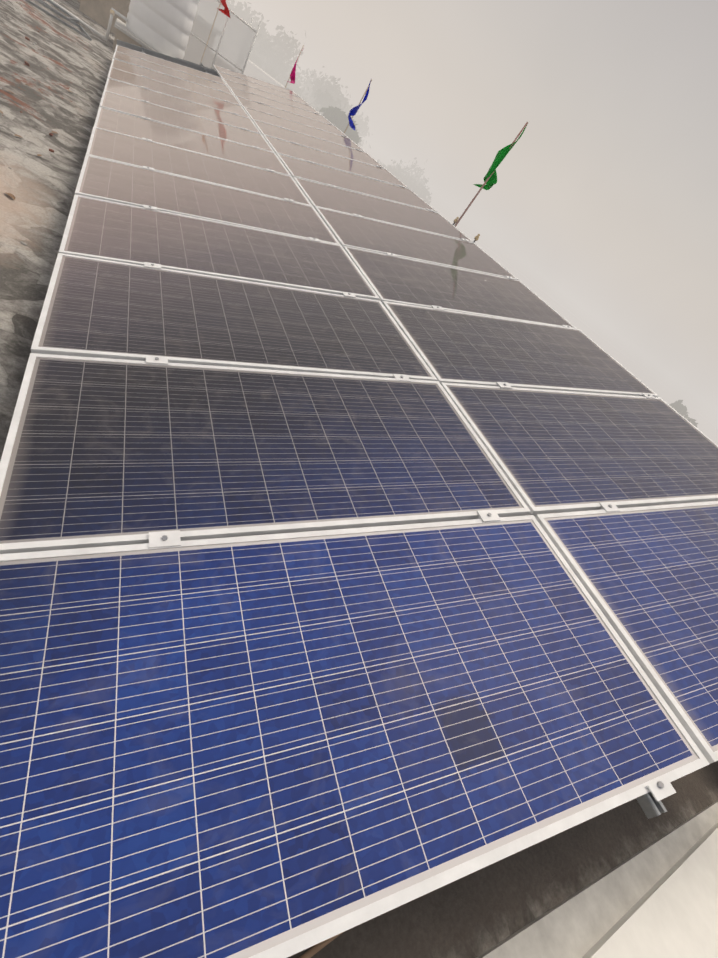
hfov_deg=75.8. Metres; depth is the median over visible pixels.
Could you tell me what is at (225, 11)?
red flag
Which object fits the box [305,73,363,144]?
tree
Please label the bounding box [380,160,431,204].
tree
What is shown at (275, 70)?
tree
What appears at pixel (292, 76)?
magenta flag
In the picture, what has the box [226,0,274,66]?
tree
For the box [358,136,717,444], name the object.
ground
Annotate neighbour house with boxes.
[226,59,284,87]
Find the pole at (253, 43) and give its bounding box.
[236,18,260,72]
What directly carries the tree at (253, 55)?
on the ground
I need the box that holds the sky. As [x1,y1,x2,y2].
[228,0,717,412]
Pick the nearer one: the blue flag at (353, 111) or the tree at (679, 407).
the blue flag at (353, 111)
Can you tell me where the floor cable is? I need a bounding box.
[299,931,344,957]
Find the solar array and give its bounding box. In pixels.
[0,39,717,957]
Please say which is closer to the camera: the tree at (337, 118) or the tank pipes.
the tank pipes
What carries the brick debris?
on the roof terrace
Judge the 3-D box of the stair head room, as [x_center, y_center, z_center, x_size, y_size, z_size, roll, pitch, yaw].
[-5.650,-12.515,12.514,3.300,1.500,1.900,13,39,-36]
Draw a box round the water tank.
[112,0,199,58]
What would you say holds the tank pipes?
on the roof terrace
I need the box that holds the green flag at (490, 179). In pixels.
[454,122,527,226]
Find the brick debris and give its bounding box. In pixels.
[24,36,52,135]
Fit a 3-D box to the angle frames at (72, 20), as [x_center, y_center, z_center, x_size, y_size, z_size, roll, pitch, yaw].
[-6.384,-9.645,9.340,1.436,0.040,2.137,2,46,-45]
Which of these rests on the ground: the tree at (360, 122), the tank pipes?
the tree at (360, 122)
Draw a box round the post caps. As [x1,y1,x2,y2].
[453,217,479,242]
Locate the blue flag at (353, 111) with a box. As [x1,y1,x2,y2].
[344,79,371,133]
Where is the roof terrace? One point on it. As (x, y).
(480, 912)
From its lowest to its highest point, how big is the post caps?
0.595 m
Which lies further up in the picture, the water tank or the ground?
the water tank
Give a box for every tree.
[219,0,263,64]
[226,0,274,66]
[233,2,306,101]
[257,29,313,103]
[300,66,364,135]
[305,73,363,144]
[307,82,345,114]
[319,106,361,144]
[339,94,372,148]
[377,157,429,189]
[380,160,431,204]
[669,400,697,426]
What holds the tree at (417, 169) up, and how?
on the ground
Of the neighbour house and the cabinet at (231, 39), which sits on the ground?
the neighbour house
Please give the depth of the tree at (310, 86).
55.29 m
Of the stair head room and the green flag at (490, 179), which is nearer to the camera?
the green flag at (490, 179)
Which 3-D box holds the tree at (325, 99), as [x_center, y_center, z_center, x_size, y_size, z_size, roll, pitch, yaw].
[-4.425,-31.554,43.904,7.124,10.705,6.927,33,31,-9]
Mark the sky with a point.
(608, 191)
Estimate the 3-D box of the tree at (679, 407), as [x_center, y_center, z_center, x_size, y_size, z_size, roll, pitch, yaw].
[18.482,-1.698,30.496,5.406,8.000,4.855,13,39,-36]
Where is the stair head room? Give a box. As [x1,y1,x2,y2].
[79,0,211,49]
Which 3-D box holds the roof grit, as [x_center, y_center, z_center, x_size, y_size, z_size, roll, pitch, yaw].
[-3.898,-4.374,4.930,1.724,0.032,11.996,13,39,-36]
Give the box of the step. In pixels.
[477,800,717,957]
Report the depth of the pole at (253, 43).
12.56 m
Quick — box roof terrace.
[0,0,717,957]
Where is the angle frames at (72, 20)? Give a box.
[25,0,91,40]
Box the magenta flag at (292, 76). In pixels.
[285,45,303,87]
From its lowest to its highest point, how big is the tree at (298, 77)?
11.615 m
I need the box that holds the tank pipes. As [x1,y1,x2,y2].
[50,0,127,40]
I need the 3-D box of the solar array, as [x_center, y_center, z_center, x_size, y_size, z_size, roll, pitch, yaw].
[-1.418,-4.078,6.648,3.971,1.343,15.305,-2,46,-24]
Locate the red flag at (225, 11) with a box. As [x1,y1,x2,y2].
[201,0,229,62]
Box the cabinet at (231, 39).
[183,0,260,73]
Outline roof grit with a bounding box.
[0,2,83,245]
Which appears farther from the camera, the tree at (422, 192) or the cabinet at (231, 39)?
the tree at (422, 192)

